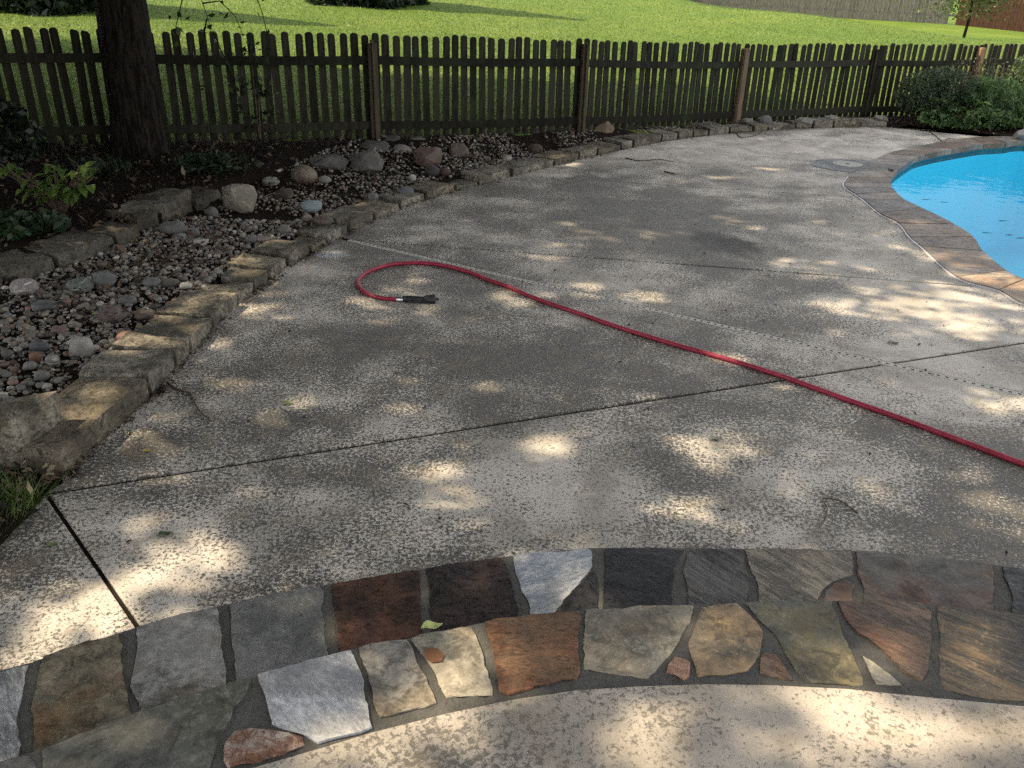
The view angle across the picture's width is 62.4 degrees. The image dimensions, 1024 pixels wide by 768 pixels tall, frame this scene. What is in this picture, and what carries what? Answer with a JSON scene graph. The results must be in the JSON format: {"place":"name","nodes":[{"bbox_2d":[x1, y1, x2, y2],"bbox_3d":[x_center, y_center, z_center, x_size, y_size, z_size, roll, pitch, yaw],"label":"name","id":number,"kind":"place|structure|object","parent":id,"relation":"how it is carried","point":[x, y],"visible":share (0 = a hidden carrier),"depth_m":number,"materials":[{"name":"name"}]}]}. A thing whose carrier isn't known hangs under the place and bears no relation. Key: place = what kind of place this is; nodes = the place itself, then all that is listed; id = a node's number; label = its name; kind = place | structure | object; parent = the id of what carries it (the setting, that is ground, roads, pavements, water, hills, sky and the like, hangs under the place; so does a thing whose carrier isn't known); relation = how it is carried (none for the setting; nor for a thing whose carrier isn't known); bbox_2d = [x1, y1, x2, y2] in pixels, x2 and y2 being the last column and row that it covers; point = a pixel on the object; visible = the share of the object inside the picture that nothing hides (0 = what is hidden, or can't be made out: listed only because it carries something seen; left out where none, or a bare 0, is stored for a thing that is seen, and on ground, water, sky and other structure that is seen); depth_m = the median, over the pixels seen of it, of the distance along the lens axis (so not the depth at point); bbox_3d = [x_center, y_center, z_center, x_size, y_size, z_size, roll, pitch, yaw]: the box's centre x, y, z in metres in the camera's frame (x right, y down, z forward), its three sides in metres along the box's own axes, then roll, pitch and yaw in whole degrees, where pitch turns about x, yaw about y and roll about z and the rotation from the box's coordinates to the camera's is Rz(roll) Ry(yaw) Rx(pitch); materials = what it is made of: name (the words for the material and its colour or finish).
{"place":"outdoors","nodes":[
{"label":"outdoors","id":0,"kind":"place"},
{"bbox_2d":[0,125,682,400],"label":"gravel","id":1,"kind":"structure","parent":0,"point":[29,333],"depth_m":5.24,"materials":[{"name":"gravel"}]},
{"bbox_2d":[1,349,12,358],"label":"river rock","id":2,"kind":"object","parent":1,"relation":"on","point":[6,353],"visible":1,"depth_m":4.00,"materials":[{"name":"stone"}]},
{"bbox_2d":[23,361,37,369],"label":"river rock","id":3,"kind":"object","parent":1,"relation":"on","point":[30,365],"visible":1,"depth_m":3.90,"materials":[{"name":"stone"}]},
{"bbox_2d":[31,300,57,310],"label":"river rock","id":4,"kind":"object","parent":1,"relation":"on","point":[41,305],"visible":0.98,"depth_m":4.55,"materials":[{"name":"stone"}]},
{"bbox_2d":[45,354,59,366],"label":"river rock","id":5,"kind":"object","parent":1,"relation":"on","point":[53,360],"visible":1,"depth_m":3.94,"materials":[{"name":"stone"}]},
{"bbox_2d":[51,325,69,333],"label":"slab rock","id":6,"kind":"object","parent":1,"relation":"on","point":[58,329],"visible":0.98,"depth_m":4.29,"materials":[{"name":"stone"}]},
{"bbox_2d":[69,336,94,358],"bbox_3d":[-2.068,-0.174,4.052,0.109,0.118,0.085,1,26,0],"label":"river rock","id":7,"kind":"object","parent":1,"relation":"on","point":[79,346],"visible":1,"depth_m":4.03,"materials":[{"name":"stone"}]},
{"bbox_2d":[116,331,132,339],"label":"river rock","id":8,"kind":"object","parent":1,"relation":"on","point":[120,335],"visible":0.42,"depth_m":4.18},
{"bbox_2d":[142,277,160,287],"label":"river rock","id":9,"kind":"object","parent":1,"relation":"on","point":[152,282],"visible":0.98,"depth_m":4.92,"materials":[{"name":"stone"}]},
{"bbox_2d":[161,278,178,286],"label":"river rock","id":10,"kind":"object","parent":1,"relation":"on","point":[171,282],"visible":1,"depth_m":4.94,"materials":[{"name":"stone"}]},
{"bbox_2d":[158,221,187,234],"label":"river rock","id":11,"kind":"object","parent":1,"relation":"on","point":[171,227],"visible":0.93,"depth_m":5.90,"materials":[{"name":"stone"}]},
{"bbox_2d":[177,233,185,237],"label":"river rock","id":12,"kind":"object","parent":1,"relation":"on","point":[181,235],"visible":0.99,"depth_m":5.84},
{"bbox_2d":[188,227,199,235],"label":"river rock","id":13,"kind":"object","parent":1,"relation":"on","point":[195,230],"visible":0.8,"depth_m":5.86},
{"bbox_2d":[193,238,208,245],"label":"river rock","id":14,"kind":"object","parent":1,"relation":"on","point":[198,240],"visible":0.87,"depth_m":5.70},
{"bbox_2d":[205,207,218,216],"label":"river rock","id":15,"kind":"object","parent":1,"relation":"on","point":[211,211],"visible":0.97,"depth_m":6.34,"materials":[{"name":"stone"}]},
{"bbox_2d":[276,188,293,199],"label":"river rock","id":16,"kind":"object","parent":1,"relation":"on","point":[285,193],"visible":0.94,"depth_m":6.84,"materials":[{"name":"stone"}]},
{"bbox_2d":[301,200,321,212],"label":"river rock","id":17,"kind":"object","parent":1,"relation":"on","point":[310,206],"visible":0.98,"depth_m":6.51,"materials":[{"name":"stone"}]},
{"bbox_2d":[448,142,468,157],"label":"river rock","id":18,"kind":"object","parent":1,"relation":"on","point":[458,149],"visible":0.97,"depth_m":8.47,"materials":[{"name":"stone"}]},
{"bbox_2d":[0,111,1022,542],"bbox_3d":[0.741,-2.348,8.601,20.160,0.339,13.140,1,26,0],"label":"garden bed","id":19,"kind":"object","parent":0,"point":[220,182],"visible":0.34,"depth_m":6.98,"materials":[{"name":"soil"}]},
{"bbox_2d":[0,98,48,170],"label":"dark shrub","id":20,"kind":"object","parent":19,"relation":"on","point":[7,149],"visible":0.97,"depth_m":6.64,"materials":[{"name":"green plant"}]},
{"bbox_2d":[10,278,38,294],"bbox_3d":[-2.766,-0.552,4.802,0.159,0.098,0.131,1,26,0],"label":"river rock","id":21,"kind":"object","parent":19,"relation":"on","point":[23,286],"visible":0.98,"depth_m":4.76,"materials":[{"name":"stone"}]},
{"bbox_2d":[0,391,61,469],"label":"stone block","id":22,"kind":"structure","parent":19,"relation":"on","point":[24,420],"depth_m":3.22,"materials":[{"name":"stone"}]},
{"bbox_2d":[0,460,67,510],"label":"dry leaf litter","id":23,"kind":"object","parent":19,"relation":"on","point":[30,489],"visible":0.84,"depth_m":3.13,"materials":[{"name":"plant"}]},
{"bbox_2d":[0,206,71,241],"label":"ground cover","id":24,"kind":"object","parent":19,"relation":"on","point":[18,225],"visible":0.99,"depth_m":5.54,"materials":[{"name":"green plant"}]},
{"bbox_2d":[29,351,42,362],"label":"river rock","id":25,"kind":"object","parent":19,"relation":"on","point":[34,356],"visible":0.91,"depth_m":3.97,"materials":[{"name":"stone"}]},
{"bbox_2d":[29,339,48,351],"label":"river rock","id":26,"kind":"object","parent":19,"relation":"on","point":[39,345],"visible":0.91,"depth_m":4.07,"materials":[{"name":"stone"}]},
{"bbox_2d":[0,454,83,558],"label":"corner grass","id":27,"kind":"structure","parent":19,"relation":"on","point":[28,500],"depth_m":3.02,"materials":[{"name":"green plant"}]},
{"bbox_2d":[34,370,50,380],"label":"river rock","id":28,"kind":"object","parent":19,"relation":"on","point":[42,375],"visible":1,"depth_m":3.79,"materials":[{"name":"stone"}]},
{"bbox_2d":[0,157,98,213],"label":"leafy seedling","id":29,"kind":"object","parent":19,"relation":"on","point":[66,197],"visible":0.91,"depth_m":5.89,"materials":[{"name":"green plant"}]},
{"bbox_2d":[65,277,93,292],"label":"river rock","id":30,"kind":"object","parent":19,"relation":"on","point":[82,283],"visible":0.91,"depth_m":4.82,"materials":[{"name":"stone"}]},
{"bbox_2d":[41,154,137,177],"bbox_3d":[-3.442,-1.774,6.887,0.721,0.200,0.490,1,26,0],"label":"ground cover","id":31,"kind":"object","parent":19,"relation":"on","point":[108,165],"visible":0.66,"depth_m":6.90,"materials":[{"name":"green plant"}]},
{"bbox_2d":[92,270,116,286],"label":"river rock","id":32,"kind":"object","parent":19,"relation":"on","point":[102,277],"visible":0.84,"depth_m":4.89,"materials":[{"name":"stone"}]},
{"bbox_2d":[0,186,221,286],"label":"stone border","id":33,"kind":"object","parent":19,"relation":"on","point":[145,211],"visible":0.82,"depth_m":5.63,"materials":[{"name":"stone"}]},
{"bbox_2d":[94,305,130,322],"bbox_3d":[-2.120,-0.371,4.478,0.148,0.071,0.157,18,30,30],"label":"rock","id":34,"kind":"object","parent":19,"relation":"on","point":[121,314],"visible":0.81,"depth_m":4.44,"materials":[{"name":"stone"}]},
{"bbox_2d":[118,295,136,304],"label":"river rock","id":35,"kind":"object","parent":19,"relation":"on","point":[124,299],"visible":0.99,"depth_m":4.66,"materials":[{"name":"stone"}]},
{"bbox_2d":[134,308,153,320],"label":"rock","id":36,"kind":"object","parent":19,"relation":"on","point":[147,314],"visible":0.98,"depth_m":4.46,"materials":[{"name":"stone"}]},
{"bbox_2d":[179,282,191,288],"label":"river rock","id":37,"kind":"object","parent":19,"relation":"on","point":[185,285],"visible":1,"depth_m":4.92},
{"bbox_2d":[94,0,278,158],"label":"shade tree","id":38,"kind":"object","parent":19,"relation":"on","point":[137,129],"visible":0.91,"depth_m":7.22,"materials":[{"name":"brown plant"}]},
{"bbox_2d":[172,150,260,175],"bbox_3d":[-2.510,-1.899,7.231,0.737,0.220,0.473,1,26,0],"label":"ground cover","id":39,"kind":"object","parent":19,"relation":"on","point":[217,163],"visible":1,"depth_m":7.16,"materials":[{"name":"green plant"}]},
{"bbox_2d":[222,184,256,213],"bbox_3d":[-2.104,-1.431,6.537,0.283,0.231,0.219,1,26,0],"label":"boulder","id":40,"kind":"object","parent":19,"relation":"on","point":[241,198],"visible":1,"depth_m":6.46,"materials":[{"name":"stone"}]},
{"bbox_2d":[245,234,256,243],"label":"river rock","id":41,"kind":"object","parent":19,"relation":"on","point":[251,238],"visible":0.96,"depth_m":5.76,"materials":[{"name":"stone"}]},
{"bbox_2d":[257,235,269,242],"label":"river rock","id":42,"kind":"object","parent":19,"relation":"on","point":[261,238],"visible":0.88,"depth_m":5.77,"materials":[{"name":"stone"}]},
{"bbox_2d":[262,176,279,185],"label":"river rock","id":43,"kind":"object","parent":19,"relation":"on","point":[270,179],"visible":0.84,"depth_m":7.24,"materials":[{"name":"stone"}]},
{"bbox_2d":[277,224,290,232],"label":"river rock","id":44,"kind":"object","parent":19,"relation":"on","point":[283,228],"visible":0.98,"depth_m":5.98,"materials":[{"name":"stone"}]},
{"bbox_2d":[290,164,316,183],"bbox_3d":[-1.822,-1.833,7.405,0.238,0.176,0.202,1,26,0],"label":"river rock","id":45,"kind":"object","parent":19,"relation":"on","point":[306,174],"visible":0.91,"depth_m":7.34,"materials":[{"name":"stone"}]},
{"bbox_2d":[303,214,311,221],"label":"river rock","id":46,"kind":"object","parent":19,"relation":"on","point":[307,217],"visible":0.85,"depth_m":6.27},
{"bbox_2d":[318,175,331,183],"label":"river rock","id":47,"kind":"object","parent":19,"relation":"on","point":[323,179],"visible":1,"depth_m":7.38,"materials":[{"name":"stone"}]},
{"bbox_2d":[307,154,348,169],"bbox_3d":[-1.718,-2.060,7.872,0.379,0.175,0.282,-6,27,-14],"label":"slab rock","id":48,"kind":"object","parent":19,"relation":"on","point":[324,161],"visible":0.71,"depth_m":7.76,"materials":[{"name":"stone"}]},
{"bbox_2d":[350,149,383,171],"bbox_3d":[-1.357,-2.066,7.875,0.291,0.234,0.238,12,28,20],"label":"slab rock","id":49,"kind":"object","parent":19,"relation":"on","point":[368,161],"visible":0.92,"depth_m":7.81,"materials":[{"name":"stone"}]},
{"bbox_2d":[359,140,388,151],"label":"slab rock","id":50,"kind":"object","parent":19,"relation":"on","point":[383,146],"visible":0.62,"depth_m":8.32,"materials":[{"name":"stone"}]},
{"bbox_2d":[381,134,400,140],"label":"slab rock","id":51,"kind":"object","parent":19,"relation":"on","point":[393,137],"visible":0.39,"depth_m":8.64,"materials":[{"name":"stone"}]},
{"bbox_2d":[393,144,411,151],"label":"river rock","id":52,"kind":"object","parent":19,"relation":"on","point":[399,147],"visible":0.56,"depth_m":8.39,"materials":[{"name":"stone"}]},
{"bbox_2d":[408,174,415,181],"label":"river rock","id":53,"kind":"object","parent":19,"relation":"on","point":[411,177],"visible":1,"depth_m":7.58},
{"bbox_2d":[409,136,425,139],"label":"river rock","id":54,"kind":"object","parent":19,"relation":"on","point":[417,138],"visible":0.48,"depth_m":8.72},
{"bbox_2d":[413,147,442,167],"bbox_3d":[-0.803,-2.183,8.145,0.267,0.195,0.218,-9,28,-21],"label":"boulder","id":55,"kind":"object","parent":19,"relation":"on","point":[425,157],"visible":0.94,"depth_m":8.08,"materials":[{"name":"stone"}]},
{"bbox_2d":[425,165,439,176],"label":"river rock","id":56,"kind":"object","parent":19,"relation":"on","point":[432,170],"visible":0.99,"depth_m":7.78,"materials":[{"name":"stone"}]},
{"bbox_2d":[439,168,450,175],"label":"river rock","id":57,"kind":"object","parent":19,"relation":"on","point":[445,171],"visible":0.97,"depth_m":7.81,"materials":[{"name":"stone"}]},
{"bbox_2d":[20,117,886,477],"bbox_3d":[0.820,-1.916,7.909,2.210,0.150,11.641,19,31,32],"label":"stone edging","id":58,"kind":"object","parent":19,"relation":"on","point":[106,391],"visible":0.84,"depth_m":4.60,"materials":[{"name":"stone"}]},
{"bbox_2d":[312,215,332,224],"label":"river rock","id":59,"kind":"object","parent":58,"relation":"on","point":[322,220],"visible":0.95,"depth_m":6.20,"materials":[{"name":"stone"}]},
{"bbox_2d":[366,192,378,199],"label":"river rock","id":60,"kind":"object","parent":58,"relation":"on","point":[372,196],"visible":0.99,"depth_m":6.88,"materials":[{"name":"stone"}]},
{"bbox_2d":[398,187,412,193],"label":"river rock","id":61,"kind":"object","parent":58,"relation":"on","point":[403,190],"visible":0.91,"depth_m":7.10,"materials":[{"name":"stone"}]},
{"bbox_2d":[757,115,771,123],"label":"river rock","id":62,"kind":"object","parent":58,"relation":"on","point":[765,119],"visible":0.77,"depth_m":11.03,"materials":[{"name":"stone"}]},
{"bbox_2d":[794,117,813,124],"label":"river rock","id":63,"kind":"object","parent":58,"relation":"on","point":[806,120],"visible":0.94,"depth_m":11.08,"materials":[{"name":"stone"}]},
{"bbox_2d":[502,155,511,161],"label":"river rock","id":64,"kind":"object","parent":19,"relation":"on","point":[506,158],"visible":1,"depth_m":8.46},
{"bbox_2d":[527,144,542,153],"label":"river rock","id":65,"kind":"object","parent":19,"relation":"on","point":[534,148],"visible":0.99,"depth_m":8.89,"materials":[{"name":"stone"}]},
{"bbox_2d":[591,121,614,132],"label":"boulder","id":66,"kind":"object","parent":19,"relation":"on","point":[606,127],"visible":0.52,"depth_m":9.84,"materials":[{"name":"stone"}]},
{"bbox_2d":[740,118,753,123],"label":"river rock","id":67,"kind":"object","parent":19,"relation":"on","point":[747,119],"visible":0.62,"depth_m":10.99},
{"bbox_2d":[824,115,838,119],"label":"river rock","id":68,"kind":"object","parent":19,"relation":"on","point":[830,117],"visible":0.62,"depth_m":11.28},
{"bbox_2d":[873,115,887,121],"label":"slab rock","id":69,"kind":"object","parent":19,"relation":"on","point":[881,117],"visible":0.88,"depth_m":11.46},
{"bbox_2d":[893,65,981,121],"bbox_3d":[5.780,-3.924,11.481,1.160,0.773,0.868,1,26,0],"label":"dark shrub","id":70,"kind":"object","parent":19,"relation":"on","point":[924,94],"visible":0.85,"depth_m":11.31,"materials":[{"name":"green plant"}]},
{"bbox_2d":[916,98,990,119],"bbox_3d":[5.857,-3.605,11.258,0.921,0.393,0.435,1,26,0],"label":"leaf plant","id":71,"kind":"object","parent":19,"relation":"on","point":[967,110],"visible":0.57,"depth_m":11.21,"materials":[{"name":"plant"}]},
{"bbox_2d":[916,106,1023,130],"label":"ground cover","id":72,"kind":"object","parent":19,"relation":"on","point":[987,118],"visible":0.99,"depth_m":11.05,"materials":[{"name":"green plant"}]},
{"bbox_2d":[928,56,1019,105],"bbox_3d":[6.613,-4.199,12.049,1.385,0.884,0.601,1,26,0],"label":"airy shrub","id":73,"kind":"object","parent":19,"relation":"on","point":[983,71],"visible":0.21,"depth_m":11.91,"materials":[{"name":"green plant"}]},
{"bbox_2d":[947,75,1023,111],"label":"blue green perennial","id":74,"kind":"object","parent":19,"relation":"on","point":[989,88],"visible":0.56,"depth_m":11.28,"materials":[{"name":"green plant"}]},
{"bbox_2d":[985,91,1012,111],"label":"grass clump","id":75,"kind":"object","parent":19,"relation":"on","point":[999,101],"visible":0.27,"depth_m":11.30,"materials":[{"name":"green plant"}]},
{"bbox_2d":[999,55,1023,99],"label":"round shrub","id":76,"kind":"object","parent":19,"relation":"on","point":[1019,70],"visible":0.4,"depth_m":11.86,"materials":[{"name":"green plant"}]},
{"bbox_2d":[1005,105,1023,127],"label":"ground cover","id":77,"kind":"object","parent":19,"relation":"on","point":[1020,109],"visible":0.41,"depth_m":11.21,"materials":[{"name":"green plant"}]},
{"bbox_2d":[0,127,1023,669],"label":"pool deck","id":78,"kind":"structure","parent":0,"point":[854,275],"depth_m":3.81,"materials":[{"name":"concrete"}]},
{"bbox_2d":[45,542,56,545],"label":"fallen leaf","id":79,"kind":"object","parent":78,"relation":"on","point":[50,544],"visible":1,"depth_m":2.81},
{"bbox_2d":[157,531,172,535],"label":"fallen leaf","id":80,"kind":"object","parent":78,"relation":"on","point":[163,533],"visible":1,"depth_m":2.88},
{"bbox_2d":[166,382,211,420],"bbox_3d":[-1.426,0.070,3.767,0.048,0.010,0.474,-20,33,-37],"label":"twig","id":81,"kind":"object","parent":78,"relation":"on","point":[180,390],"visible":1,"depth_m":3.81,"materials":[{"name":"wood"}]},
{"bbox_2d":[61,126,881,479],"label":"edge litter","id":82,"kind":"object","parent":78,"relation":"on","point":[155,396],"visible":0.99,"depth_m":4.05,"materials":[{"name":"brown plant"}]},
{"bbox_2d":[0,547,1023,760],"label":"step","id":83,"kind":"object","parent":78,"relation":"on","point":[48,700],"visible":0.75,"depth_m":2.40,"materials":[{"name":"grey stone"}]},
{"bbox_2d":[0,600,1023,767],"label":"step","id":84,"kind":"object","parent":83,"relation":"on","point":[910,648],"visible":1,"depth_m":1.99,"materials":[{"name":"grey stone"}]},
{"bbox_2d":[421,620,442,628],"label":"fallen leaf","id":85,"kind":"object","parent":84,"relation":"on","point":[430,624],"visible":1,"depth_m":2.10,"materials":[{"name":"plant"}]},
{"bbox_2d":[105,133,1023,554],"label":"deck debris","id":86,"kind":"object","parent":78,"relation":"on","point":[619,361],"visible":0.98,"depth_m":3.87,"materials":[{"name":"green plant"}]},
{"bbox_2d":[626,158,672,161],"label":"twig","id":87,"kind":"object","parent":78,"relation":"on","point":[647,160],"visible":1,"depth_m":8.93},
{"bbox_2d":[347,239,1023,396],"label":"slot drain","id":88,"kind":"object","parent":78,"relation":"in","point":[881,363],"visible":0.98,"depth_m":4.74,"materials":[{"name":"plastic"}]},
{"bbox_2d":[356,261,1023,466],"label":"garden hose","id":89,"kind":"object","parent":78,"relation":"on","point":[431,299],"visible":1,"depth_m":4.41,"materials":[{"name":"red rubber"}]},
{"bbox_2d":[709,435,720,439],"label":"fallen leaf","id":90,"kind":"object","parent":78,"relation":"on","point":[713,437],"visible":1,"depth_m":3.57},
{"bbox_2d":[819,497,857,527],"bbox_3d":[1.147,0.465,3.092,0.214,0.005,0.131,-13,29,-27],"label":"twig","id":91,"kind":"object","parent":78,"relation":"on","point":[836,500],"visible":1,"depth_m":3.13,"materials":[{"name":"wood"}]},
{"bbox_2d":[810,159,870,171],"bbox_3d":[3.482,-2.344,9.016,0.515,0.032,0.781,17,30,28],"label":"skimmer","id":92,"kind":"object","parent":78,"relation":"on","point":[847,165],"visible":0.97,"depth_m":8.95,"materials":[{"name":"plastic"}]},
{"bbox_2d":[842,136,1023,305],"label":"pool coping","id":93,"kind":"object","parent":78,"relation":"on","point":[953,250],"visible":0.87,"depth_m":6.92,"materials":[{"name":"beige stone"}]},
{"bbox_2d":[1013,129,1023,139],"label":"boulder","id":94,"kind":"object","parent":93,"relation":"on","point":[1018,135],"visible":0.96,"depth_m":10.59,"materials":[{"name":"stone"}]},
{"bbox_2d":[891,145,1023,278],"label":"swimming pool","id":95,"kind":"structure","parent":78,"relation":"in","point":[975,193],"depth_m":10.58,"materials":[{"name":"liquid"}]},
{"bbox_2d":[0,0,1023,144],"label":"lawn","id":96,"kind":"structure","parent":0,"point":[950,27],"depth_m":16.70,"materials":[{"name":"plant"}]},
{"bbox_2d":[0,0,94,16],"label":"evergreen tree","id":97,"kind":"object","parent":96,"relation":"on","point":[63,8],"visible":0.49,"depth_m":15.35,"materials":[{"name":"green plant"}]},
{"bbox_2d":[305,0,430,9],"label":"evergreen tree","id":98,"kind":"object","parent":96,"relation":"on","point":[388,4],"visible":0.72,"depth_m":18.74,"materials":[{"name":"green plant"}]},
{"bbox_2d":[0,26,1023,145],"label":"picket fence","id":99,"kind":"object","parent":96,"relation":"on","point":[370,60],"visible":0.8,"depth_m":8.96,"materials":[{"name":"brown wood"}]},
{"bbox_2d":[227,40,280,141],"bbox_3d":[-2.460,-2.769,8.046,0.505,0.952,0.159,1,26,0],"label":"vine","id":100,"kind":"object","parent":99,"relation":"attached to","point":[259,92],"visible":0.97,"depth_m":8.05,"materials":[{"name":"green plant"}]},
{"bbox_2d":[687,0,956,23],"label":"stockade fence","id":101,"kind":"object","parent":96,"relation":"on","point":[832,6],"visible":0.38,"depth_m":38.50,"materials":[{"name":"wood"}]},
{"bbox_2d":[912,0,1023,37],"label":"young tree","id":102,"kind":"object","parent":96,"relation":"on","point":[972,7],"visible":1,"depth_m":26.39,"materials":[{"name":"green plant"}]},
{"bbox_2d":[955,0,1023,31],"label":"board fence","id":103,"kind":"object","parent":96,"relation":"on","point":[1014,21],"visible":0.58,"depth_m":35.08,"materials":[{"name":"wood"}]},
{"bbox_2d":[254,684,1023,767],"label":"patio","id":104,"kind":"structure","parent":0,"point":[720,726],"depth_m":1.83,"materials":[{"name":"concrete"}]}
]}

